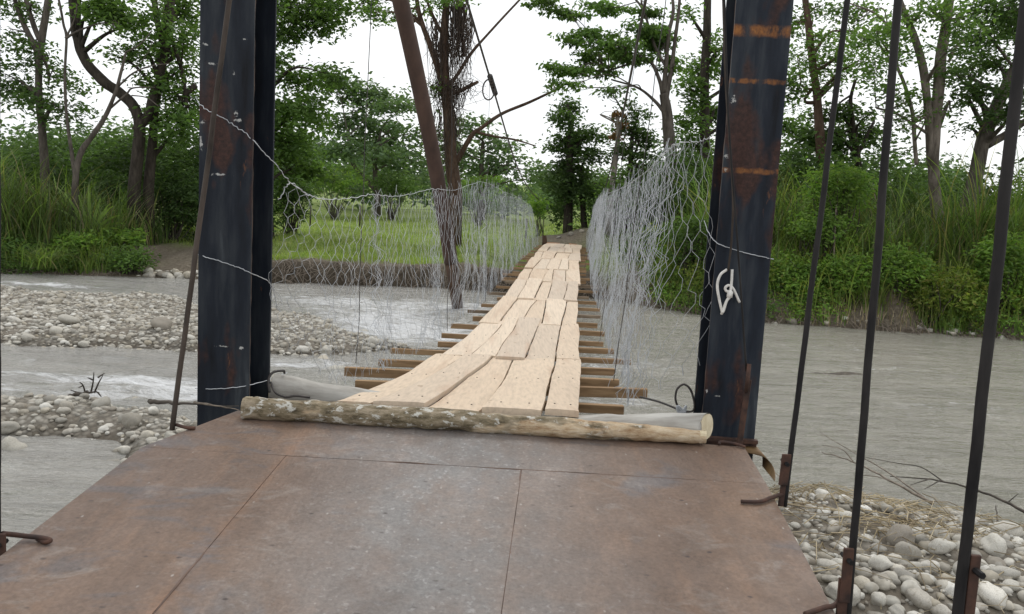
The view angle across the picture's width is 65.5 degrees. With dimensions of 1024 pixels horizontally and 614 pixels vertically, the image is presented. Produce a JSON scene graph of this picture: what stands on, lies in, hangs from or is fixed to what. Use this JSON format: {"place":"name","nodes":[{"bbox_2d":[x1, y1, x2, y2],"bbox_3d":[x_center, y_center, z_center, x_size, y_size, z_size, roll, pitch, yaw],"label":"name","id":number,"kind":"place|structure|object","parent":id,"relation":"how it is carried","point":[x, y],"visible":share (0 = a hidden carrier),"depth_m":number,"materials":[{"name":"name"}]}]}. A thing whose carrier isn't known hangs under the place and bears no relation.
{"place":"outdoors","nodes":[
{"label":"outdoors","id":0,"kind":"place"},
{"bbox_2d":[268,374,435,406],"bbox_3d":[-0.857,0.549,4.646,1.088,0.295,0.157,2,7,-7],"label":"grey log","id":1,"kind":"object","parent":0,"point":[285,385],"visible":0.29,"depth_m":4.55,"materials":[{"name":"grey wood"}]},
{"bbox_2d":[155,213,689,272],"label":"meadow grass","id":2,"kind":"structure","parent":0,"point":[281,255],"depth_m":36.37,"materials":[{"name":"green plant"}]},
{"bbox_2d":[0,0,1023,194],"label":"sky","id":3,"kind":"structure","parent":0,"point":[512,51],"materials":[{"name":"white"}]},
{"bbox_2d":[1,273,1023,550],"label":"river","id":4,"kind":"structure","parent":0,"point":[921,401],"depth_m":12.79,"materials":[{"name":"grey liquid"}]},
{"bbox_2d":[68,372,104,396],"bbox_3d":[-5.460,0.995,10.332,0.609,0.430,0.338,6,7,25],"label":"driftwood","id":5,"kind":"object","parent":4,"relation":"in","point":[76,393],"visible":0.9,"depth_m":10.28,"materials":[{"name":"wood"}]},
{"bbox_2d":[392,0,461,308],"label":"leaning pole","id":6,"kind":"object","parent":4,"relation":"in","point":[410,46],"visible":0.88,"depth_m":19.84,"materials":[{"name":"brown"}]},
{"bbox_2d":[1,169,1023,613],"bbox_3d":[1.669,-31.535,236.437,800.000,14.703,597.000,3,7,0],"label":"ground","id":7,"kind":"structure","parent":0,"point":[177,255],"depth_m":23.25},
{"bbox_2d":[1,421,20,434],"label":"river stone","id":8,"kind":"object","parent":7,"relation":"on","point":[8,427],"visible":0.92,"depth_m":8.77,"materials":[{"name":"grey stone"}]},
{"bbox_2d":[1,230,51,257],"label":"shrub","id":9,"kind":"object","parent":7,"relation":"on","point":[13,248],"visible":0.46,"depth_m":26.58,"materials":[{"name":"green plant"}]},
{"bbox_2d":[1,220,94,274],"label":"ground cover","id":10,"kind":"object","parent":7,"relation":"on","point":[14,266],"visible":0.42,"depth_m":25.80,"materials":[{"name":"green plant"}]},
{"bbox_2d":[1,238,104,269],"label":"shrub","id":11,"kind":"object","parent":7,"relation":"on","point":[37,260],"visible":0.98,"depth_m":25.36,"materials":[{"name":"green plant"}]},
{"bbox_2d":[0,0,107,204],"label":"tree","id":12,"kind":"object","parent":7,"relation":"on","point":[37,46],"visible":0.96,"depth_m":32.06,"materials":[{"name":"green plant"}]},
{"bbox_2d":[1,212,130,271],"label":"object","id":13,"kind":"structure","parent":7,"relation":"on","point":[89,251],"depth_m":26.63,"materials":[{"name":"green plant"}]},
{"bbox_2d":[57,314,79,324],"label":"river stone","id":14,"kind":"object","parent":7,"relation":"on","point":[67,319],"visible":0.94,"depth_m":15.04,"materials":[{"name":"beige stone"}]},
{"bbox_2d":[1,229,150,273],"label":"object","id":15,"kind":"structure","parent":7,"relation":"on","point":[89,268],"depth_m":26.29,"materials":[{"name":"green plant"}]},
{"bbox_2d":[0,137,175,257],"bbox_3d":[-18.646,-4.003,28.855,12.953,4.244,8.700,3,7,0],"label":"cane grass","id":16,"kind":"structure","parent":7,"relation":"on","point":[22,225],"depth_m":27.61,"materials":[{"name":"green plant"}]},
{"bbox_2d":[55,186,125,233],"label":"fan plant","id":17,"kind":"object","parent":7,"relation":"on","point":[106,226],"visible":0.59,"depth_m":27.90,"materials":[{"name":"green plant"}]},
{"bbox_2d":[46,229,141,256],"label":"shrub","id":18,"kind":"object","parent":7,"relation":"on","point":[79,240],"visible":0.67,"depth_m":26.85,"materials":[{"name":"green plant"}]},
{"bbox_2d":[58,0,133,173],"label":"tree","id":19,"kind":"object","parent":7,"relation":"on","point":[118,26],"visible":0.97,"depth_m":28.65,"materials":[{"name":"grey plant"}]},
{"bbox_2d":[90,396,110,407],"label":"river stone","id":20,"kind":"object","parent":7,"relation":"on","point":[104,401],"visible":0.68,"depth_m":9.49,"materials":[{"name":"grey stone"}]},
{"bbox_2d":[79,169,141,217],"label":"shrub","id":21,"kind":"object","parent":7,"relation":"on","point":[111,179],"visible":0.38,"depth_m":32.02,"materials":[{"name":"green plant"}]},
{"bbox_2d":[62,0,159,243],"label":"tree","id":22,"kind":"object","parent":7,"relation":"on","point":[111,9],"visible":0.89,"depth_m":30.10,"materials":[{"name":"brown plant"}]},
{"bbox_2d":[71,31,169,225],"bbox_3d":[-13.831,-5.730,28.110,3.515,7.909,0.296,3,7,0],"label":"bare tree","id":23,"kind":"object","parent":7,"relation":"on","point":[84,147],"visible":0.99,"depth_m":27.98,"materials":[{"name":"grey plant"}]},
{"bbox_2d":[94,220,151,252],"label":"shrub","id":24,"kind":"object","parent":7,"relation":"on","point":[125,238],"visible":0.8,"depth_m":27.87,"materials":[{"name":"green plant"}]},
{"bbox_2d":[89,244,161,274],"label":"shrub","id":25,"kind":"object","parent":7,"relation":"on","point":[125,260],"visible":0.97,"depth_m":26.41,"materials":[{"name":"green plant"}]},
{"bbox_2d":[121,412,142,428],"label":"river stone","id":26,"kind":"object","parent":7,"relation":"on","point":[129,419],"visible":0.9,"depth_m":8.86,"materials":[{"name":"grey stone"}]},
{"bbox_2d":[85,0,199,244],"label":"tree","id":27,"kind":"object","parent":7,"relation":"on","point":[166,47],"visible":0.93,"depth_m":30.41,"materials":[{"name":"green plant"}]},
{"bbox_2d":[0,116,312,241],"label":"undergrowth","id":28,"kind":"object","parent":7,"relation":"on","point":[118,158],"visible":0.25,"depth_m":34.54,"materials":[{"name":"green plant"}]},
{"bbox_2d":[119,164,198,242],"bbox_3d":[-14.138,-4.262,32.942,3.800,3.271,3.189,3,7,0],"label":"shrub","id":29,"kind":"object","parent":7,"relation":"on","point":[180,216],"visible":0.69,"depth_m":32.62,"materials":[{"name":"green plant"}]},
{"bbox_2d":[150,317,171,328],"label":"river stone","id":30,"kind":"object","parent":7,"relation":"on","point":[163,322],"visible":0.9,"depth_m":14.86,"materials":[{"name":"beige stone"}]},
{"bbox_2d":[197,0,276,425],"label":"steel column","id":31,"kind":"structure","parent":7,"relation":"on","point":[234,326],"depth_m":4.35,"materials":[{"name":"black metal"}]},
{"bbox_2d":[147,399,196,404],"bbox_3d":[-2.027,0.576,4.764,0.427,0.071,0.041,6,7,27],"label":"stick","id":32,"kind":"object","parent":31,"relation":"attached to","point":[155,401],"visible":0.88,"depth_m":4.79,"materials":[{"name":"wood"}]},
{"bbox_2d":[356,0,538,360],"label":"cable","id":33,"kind":"object","parent":31,"relation":"attached to","point":[490,79],"visible":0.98,"depth_m":11.40,"materials":[{"name":"metal"}]},
{"bbox_2d":[268,176,538,384],"bbox_3d":[-0.124,-1.698,18.471,0.377,2.178,28.173,4,7,4],"label":"wire fence","id":34,"kind":"object","parent":33,"relation":"attached to","point":[475,251],"visible":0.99,"depth_m":8.92,"materials":[{"name":"silver metal"}]},
{"bbox_2d":[197,0,366,239],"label":"tree","id":35,"kind":"object","parent":7,"relation":"on","point":[322,14],"visible":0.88,"depth_m":34.60,"materials":[{"name":"green plant"}]},
{"bbox_2d":[273,172,319,233],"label":"shrub","id":36,"kind":"object","parent":7,"relation":"on","point":[298,211],"visible":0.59,"depth_m":39.66,"materials":[{"name":"green plant"}]},
{"bbox_2d":[308,160,371,219],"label":"shrub","id":37,"kind":"object","parent":7,"relation":"on","point":[340,185],"visible":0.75,"depth_m":57.26,"materials":[{"name":"green plant"}]},
{"bbox_2d":[300,64,444,216],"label":"tree","id":38,"kind":"object","parent":7,"relation":"on","point":[347,150],"visible":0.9,"depth_m":62.97,"materials":[{"name":"green plant"}]},
{"bbox_2d":[370,168,422,220],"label":"shrub","id":39,"kind":"object","parent":7,"relation":"on","point":[384,184],"visible":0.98,"depth_m":59.24,"materials":[{"name":"green plant"}]},
{"bbox_2d":[0,411,834,613],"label":"steel ramp","id":40,"kind":"structure","parent":7,"relation":"on","point":[233,513],"depth_m":3.05,"materials":[{"name":"brown metal"}]},
{"bbox_2d":[0,62,52,555],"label":"hanger rod","id":41,"kind":"object","parent":40,"relation":"attached to","point":[42,539],"visible":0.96,"depth_m":2.77,"materials":[{"name":"metal"}]},
{"bbox_2d":[169,0,231,430],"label":"hanger rod","id":42,"kind":"object","parent":40,"relation":"attached to","point":[173,423],"visible":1,"depth_m":3.82,"materials":[{"name":"metal"}]},
{"bbox_2d":[241,396,706,443],"bbox_3d":[-0.194,0.577,4.039,2.342,0.121,0.127,3,7,1],"label":"bark log","id":43,"kind":"object","parent":40,"relation":"on","point":[281,409],"visible":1,"depth_m":4.00,"materials":[{"name":"brown wood"}]},
{"bbox_2d":[717,364,751,447],"bbox_3d":[1.197,0.545,4.125,0.129,0.458,0.378,7,8,32],"label":"metal bracket","id":44,"kind":"object","parent":40,"relation":"on","point":[743,416],"visible":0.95,"depth_m":4.28,"materials":[{"name":"metal"}]},
{"bbox_2d":[723,0,746,370],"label":"hanger rod","id":45,"kind":"object","parent":44,"relation":"attached to","point":[730,151],"visible":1,"depth_m":4.14,"materials":[{"name":"black metal"}]},
{"bbox_2d":[741,0,849,506],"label":"hanger rod","id":46,"kind":"object","parent":40,"relation":"attached to","point":[785,474],"visible":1,"depth_m":3.38,"materials":[{"name":"metal"}]},
{"bbox_2d":[803,0,902,613],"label":"hanger rod","id":47,"kind":"object","parent":40,"relation":"attached to","point":[842,604],"visible":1,"depth_m":2.58,"materials":[{"name":"metal"}]},
{"bbox_2d":[952,0,1023,613],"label":"hanger rod","id":48,"kind":"object","parent":40,"relation":"attached to","point":[969,573],"visible":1,"depth_m":2.03,"materials":[{"name":"metal"}]},
{"bbox_2d":[339,0,568,246],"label":"vine hung tree","id":49,"kind":"object","parent":7,"relation":"on","point":[446,91],"visible":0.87,"depth_m":35.81,"materials":[{"name":"brown plant"}]},
{"bbox_2d":[461,175,506,226],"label":"shrub","id":50,"kind":"object","parent":7,"relation":"on","point":[491,179],"visible":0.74,"depth_m":55.34,"materials":[{"name":"green plant"}]},
{"bbox_2d":[423,112,562,219],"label":"tree","id":51,"kind":"object","parent":7,"relation":"on","point":[498,167],"visible":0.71,"depth_m":66.48,"materials":[{"name":"green plant"}]},
{"bbox_2d":[339,242,647,416],"bbox_3d":[0.950,-0.819,18.727,2.501,0.612,29.548,4,7,5],"label":"footbridge","id":52,"kind":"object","parent":7,"relation":"on","point":[511,376],"visible":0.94,"depth_m":7.33,"materials":[{"name":"brown wood"}]},
{"bbox_2d":[584,0,665,380],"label":"cable","id":53,"kind":"object","parent":52,"relation":"attached to","point":[637,40],"visible":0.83,"depth_m":9.68,"materials":[{"name":"metal"}]},
{"bbox_2d":[586,133,714,404],"bbox_3d":[1.990,-1.637,18.489,0.490,2.274,28.183,3,7,4],"label":"wire fence","id":54,"kind":"object","parent":53,"relation":"attached to","point":[602,237],"visible":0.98,"depth_m":6.82,"materials":[{"name":"silver metal"}]},
{"bbox_2d":[560,413,712,438],"bbox_3d":[0.438,0.644,4.182,1.215,0.271,0.151,4,7,7],"label":"grey log","id":55,"kind":"object","parent":52,"relation":"on","point":[696,421],"visible":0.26,"depth_m":4.09,"materials":[{"name":"beige wood"}]},
{"bbox_2d":[0,106,988,218],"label":"woodland","id":56,"kind":"object","parent":7,"relation":"on","point":[423,185],"visible":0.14,"depth_m":80.62,"materials":[{"name":"green plant"}]},
{"bbox_2d":[0,267,1023,613],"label":"river gravel","id":57,"kind":"structure","parent":7,"relation":"on","point":[150,437],"depth_m":9.69,"materials":[{"name":"grey gravel"}]},
{"bbox_2d":[1,258,1023,339],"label":"bank roots","id":58,"kind":"object","parent":7,"relation":"hanging from","point":[429,280],"visible":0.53,"depth_m":27.05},
{"bbox_2d":[521,191,552,236],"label":"shrub","id":59,"kind":"object","parent":7,"relation":"on","point":[536,206],"visible":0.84,"depth_m":45.46,"materials":[{"name":"green plant"}]},
{"bbox_2d":[531,93,614,232],"bbox_3d":[2.949,-6.792,37.787,4.076,7.070,4.064,3,7,0],"label":"ivy tree","id":60,"kind":"object","parent":7,"relation":"on","point":[569,145],"visible":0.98,"depth_m":37.43,"materials":[{"name":"green plant"}]},
{"bbox_2d":[519,0,690,239],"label":"tree","id":61,"kind":"object","parent":7,"relation":"on","point":[619,50],"visible":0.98,"depth_m":32.72,"materials":[{"name":"green plant"}]},
{"bbox_2d":[578,191,635,235],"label":"shrub","id":62,"kind":"object","parent":7,"relation":"on","point":[590,209],"visible":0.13,"depth_m":37.55,"materials":[{"name":"green plant"}]},
{"bbox_2d":[600,108,631,237],"bbox_3d":[4.494,-5.775,35.102,1.255,5.814,1.110,1,7,-20],"label":"vine stump","id":63,"kind":"object","parent":7,"relation":"on","point":[616,116],"visible":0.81,"depth_m":34.94,"materials":[{"name":"brown plant"}]},
{"bbox_2d":[589,80,663,240],"bbox_3d":[5.341,-6.452,35.684,3.707,7.438,2.992,1,7,-21],"label":"tree","id":64,"kind":"object","parent":7,"relation":"on","point":[635,131],"visible":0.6,"depth_m":35.54,"materials":[{"name":"green plant"}]},
{"bbox_2d":[605,225,676,261],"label":"shrub","id":65,"kind":"object","parent":7,"relation":"on","point":[627,246],"visible":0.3,"depth_m":27.64,"materials":[{"name":"green plant"}]},
{"bbox_2d":[651,203,708,275],"bbox_3d":[5.880,-2.198,25.909,2.682,2.394,2.248,1,7,-18],"label":"shrub","id":66,"kind":"object","parent":7,"relation":"on","point":[695,223],"visible":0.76,"depth_m":25.61,"materials":[{"name":"green plant"}]},
{"bbox_2d":[568,149,816,238],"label":"undergrowth","id":67,"kind":"object","parent":7,"relation":"on","point":[616,185],"visible":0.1,"depth_m":34.92,"materials":[{"name":"green plant"}]},
{"bbox_2d":[659,0,815,185],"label":"tree","id":68,"kind":"object","parent":7,"relation":"on","point":[704,113],"visible":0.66,"depth_m":36.74,"materials":[{"name":"green plant"}]},
{"bbox_2d":[693,0,793,459],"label":"steel column","id":69,"kind":"structure","parent":7,"relation":"on","point":[758,32],"depth_m":4.30,"materials":[{"name":"black metal"}]},
{"bbox_2d":[639,383,695,412],"bbox_3d":[0.911,0.518,4.787,0.084,0.192,0.446,-2,8,-37],"label":"cable loop","id":70,"kind":"object","parent":69,"relation":"attached to","point":[679,408],"visible":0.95,"depth_m":4.67,"materials":[{"name":"metal"}]},
{"bbox_2d":[722,0,733,270],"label":"thin rod","id":71,"kind":"object","parent":69,"relation":"attached to","point":[731,241],"visible":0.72,"depth_m":4.19,"materials":[{"name":"black metal"}]},
{"bbox_2d":[716,269,740,314],"bbox_3d":[1.172,-0.081,4.303,0.142,0.253,0.034,3,7,0],"label":"painted graffiti mark","id":72,"kind":"object","parent":69,"relation":"attached to","point":[729,292],"visible":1,"depth_m":4.30,"materials":[{"name":"white paint"}]},
{"bbox_2d":[745,446,774,480],"bbox_3d":[1.327,0.830,4.331,0.110,0.105,0.410,3,7,0],"label":"bent sheet","id":73,"kind":"object","parent":69,"relation":"attached to","point":[767,465],"visible":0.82,"depth_m":4.30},
{"bbox_2d":[768,249,832,292],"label":"shrub","id":74,"kind":"object","parent":7,"relation":"on","point":[792,263],"visible":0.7,"depth_m":23.65,"materials":[{"name":"green plant"}]},
{"bbox_2d":[614,125,1023,242],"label":"undergrowth","id":75,"kind":"object","parent":7,"relation":"on","point":[792,154],"visible":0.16,"depth_m":30.57,"materials":[{"name":"green plant"}]},
{"bbox_2d":[778,206,866,265],"bbox_3d":[9.522,-2.110,24.385,2.367,2.009,2.175,3,7,0],"label":"shrub","id":76,"kind":"object","parent":7,"relation":"on","point":[808,227],"visible":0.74,"depth_m":24.11,"materials":[{"name":"green plant"}]},
{"bbox_2d":[631,220,1023,340],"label":"ground cover","id":77,"kind":"object","parent":7,"relation":"on","point":[805,293],"visible":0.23,"depth_m":23.99,"materials":[{"name":"green plant"}]},
{"bbox_2d":[816,558,840,570],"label":"river stone","id":78,"kind":"object","parent":7,"relation":"on","point":[822,562],"visible":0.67,"depth_m":4.55,"materials":[{"name":"grey stone"}]},
{"bbox_2d":[783,80,883,208],"bbox_3d":[13.152,-5.321,31.674,5.079,7.256,3.809,-2,8,-35],"label":"tree","id":79,"kind":"object","parent":7,"relation":"on","point":[853,131],"visible":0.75,"depth_m":31.16,"materials":[{"name":"green plant"}]},
{"bbox_2d":[647,203,1023,336],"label":"cane grass","id":80,"kind":"structure","parent":7,"relation":"on","point":[881,299],"depth_m":23.15,"materials":[{"name":"green plant"}]},
{"bbox_2d":[650,125,1023,301],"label":"cane grass","id":81,"kind":"structure","parent":7,"relation":"on","point":[1015,208],"depth_m":24.86,"materials":[{"name":"green plant"}]},
{"bbox_2d":[790,155,892,255],"bbox_3d":[10.155,-3.042,24.792,2.840,3.287,2.560,3,7,0],"label":"shrub","id":82,"kind":"object","parent":7,"relation":"on","point":[854,181],"visible":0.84,"depth_m":24.39,"materials":[{"name":"green plant"}]},
{"bbox_2d":[824,581,860,605],"bbox_3d":[1.800,1.551,4.320,0.203,0.126,0.175,13,10,-44],"label":"river stone","id":83,"kind":"object","parent":7,"relation":"on","point":[831,589],"visible":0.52,"depth_m":4.27,"materials":[{"name":"grey stone"}]},
{"bbox_2d":[796,248,892,296],"bbox_3d":[9.830,-1.053,23.634,2.653,1.498,2.510,7,7,28],"label":"shrub","id":84,"kind":"object","parent":7,"relation":"on","point":[832,264],"visible":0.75,"depth_m":23.20,"materials":[{"name":"green plant"}]},
{"bbox_2d":[787,0,904,209],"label":"tree","id":85,"kind":"object","parent":7,"relation":"on","point":[812,62],"visible":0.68,"depth_m":29.86,"materials":[{"name":"green plant"}]},
{"bbox_2d":[854,575,870,589],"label":"river stone","id":86,"kind":"object","parent":7,"relation":"on","point":[860,581],"visible":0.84,"depth_m":4.38,"materials":[{"name":"grey stone"}]},
{"bbox_2d":[822,445,933,504],"bbox_3d":[3.376,1.591,7.600,0.335,0.266,2.224,3,7,0],"label":"dead branch","id":87,"kind":"object","parent":7,"relation":"on","point":[905,488],"visible":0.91,"depth_m":7.45,"materials":[{"name":"brown wood"}]},
{"bbox_2d":[871,592,885,605],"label":"river stone","id":88,"kind":"object","parent":7,"relation":"on","point":[878,598],"visible":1,"depth_m":4.24,"materials":[{"name":"grey stone"}]},
{"bbox_2d":[868,554,892,570],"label":"river stone","id":89,"kind":"object","parent":7,"relation":"on","point":[879,562],"visible":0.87,"depth_m":4.55,"materials":[{"name":"grey stone"}]},
{"bbox_2d":[768,473,1023,613],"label":"flood straw","id":90,"kind":"object","parent":7,"relation":"on","point":[906,503],"visible":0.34,"depth_m":5.39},
{"bbox_2d":[886,523,914,546],"bbox_3d":[2.443,1.451,5.009,0.190,0.146,0.154,-21,-2,-30],"label":"river stone","id":91,"kind":"object","parent":7,"relation":"on","point":[904,531],"visible":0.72,"depth_m":4.96,"materials":[{"name":"grey stone"}]},
{"bbox_2d":[858,238,949,291],"bbox_3d":[11.465,-1.200,23.326,2.574,1.647,2.204,3,7,0],"label":"shrub","id":92,"kind":"object","parent":7,"relation":"on","point":[901,278],"visible":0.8,"depth_m":23.05,"materials":[{"name":"green plant"}]},
{"bbox_2d":[893,568,916,579],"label":"river stone","id":93,"kind":"object","parent":7,"relation":"on","point":[899,572],"visible":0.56,"depth_m":4.45,"materials":[{"name":"stone"}]},
{"bbox_2d":[894,541,921,560],"bbox_3d":[2.415,1.497,4.854,0.161,0.126,0.130,3,-8,-2],"label":"river stone","id":94,"kind":"object","parent":7,"relation":"on","point":[902,547],"visible":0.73,"depth_m":4.81,"materials":[{"name":"grey stone"}]},
{"bbox_2d":[815,0,1015,246],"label":"tree","id":95,"kind":"object","parent":7,"relation":"on","point":[934,111],"visible":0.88,"depth_m":26.18,"materials":[{"name":"green plant"}]},
{"bbox_2d":[905,588,931,609],"bbox_3d":[2.170,1.556,4.266,0.106,0.100,0.182,2,7,-7],"label":"river stone","id":96,"kind":"object","parent":7,"relation":"on","point":[920,598],"visible":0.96,"depth_m":4.21,"materials":[{"name":"grey stone"}]},
{"bbox_2d":[920,560,939,572],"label":"river stone","id":97,"kind":"object","parent":7,"relation":"on","point":[925,563],"visible":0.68,"depth_m":4.69,"materials":[{"name":"grey stone"}]},
{"bbox_2d":[929,604,950,613],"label":"river stone","id":98,"kind":"object","parent":7,"relation":"on","point":[941,609],"visible":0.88,"depth_m":4.16,"materials":[{"name":"grey stone"}]},
{"bbox_2d":[928,538,956,553],"bbox_3d":[2.633,1.479,4.902,0.148,0.117,0.140,1,7,-20],"label":"river stone","id":99,"kind":"object","parent":7,"relation":"on","point":[941,546],"visible":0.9,"depth_m":4.86,"materials":[{"name":"grey stone"}]},
{"bbox_2d":[865,457,1023,512],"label":"dead branch","id":100,"kind":"object","parent":7,"relation":"on","point":[1000,499],"visible":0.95,"depth_m":7.65,"materials":[{"name":"brown wood"}]},
{"bbox_2d":[885,258,1004,325],"bbox_3d":[12.410,-0.421,22.936,2.643,1.905,2.823,-4,9,-45],"label":"shrub","id":101,"kind":"object","parent":7,"relation":"on","point":[941,283],"visible":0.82,"depth_m":22.73,"materials":[{"name":"green plant"}]},
{"bbox_2d":[924,0,1023,226],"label":"tree","id":102,"kind":"object","parent":7,"relation":"on","point":[994,115],"visible":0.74,"depth_m":27.22,"materials":[{"name":"green plant"}]},
{"bbox_2d":[955,202,1023,246],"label":"shrub","id":103,"kind":"object","parent":7,"relation":"on","point":[988,222],"visible":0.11,"depth_m":24.57,"materials":[{"name":"green plant"}]},
{"bbox_2d":[977,581,1007,609],"bbox_3d":[2.615,1.575,4.350,0.153,0.114,0.190,25,5,18],"label":"river stone","id":104,"kind":"object","parent":7,"relation":"on","point":[988,593],"visible":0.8,"depth_m":4.30,"materials":[{"name":"white stone"}]},
{"bbox_2d":[962,224,1023,311],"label":"shrub","id":105,"kind":"object","parent":7,"relation":"on","point":[986,250],"visible":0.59,"depth_m":22.73,"materials":[{"name":"green plant"}]},
{"bbox_2d":[980,532,1006,556],"bbox_3d":[2.990,1.484,4.947,0.149,0.129,0.172,-18,17,15],"label":"river stone","id":106,"kind":"object","parent":7,"relation":"on","point":[991,542],"visible":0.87,"depth_m":4.90,"materials":[{"name":"grey stone"}]},
{"bbox_2d":[986,565,1020,579],"bbox_3d":[2.845,1.545,4.617,0.184,0.088,0.122,-7,-17,35],"label":"river stone","id":107,"kind":"object","parent":7,"relation":"on","point":[1014,574],"visible":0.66,"depth_m":4.57,"materials":[{"name":"grey stone"}]},
{"bbox_2d":[990,521,1023,536],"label":"river stone","id":108,"kind":"object","parent":7,"relation":"on","point":[1017,531],"visible":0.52,"depth_m":5.21,"materials":[{"name":"grey stone"}]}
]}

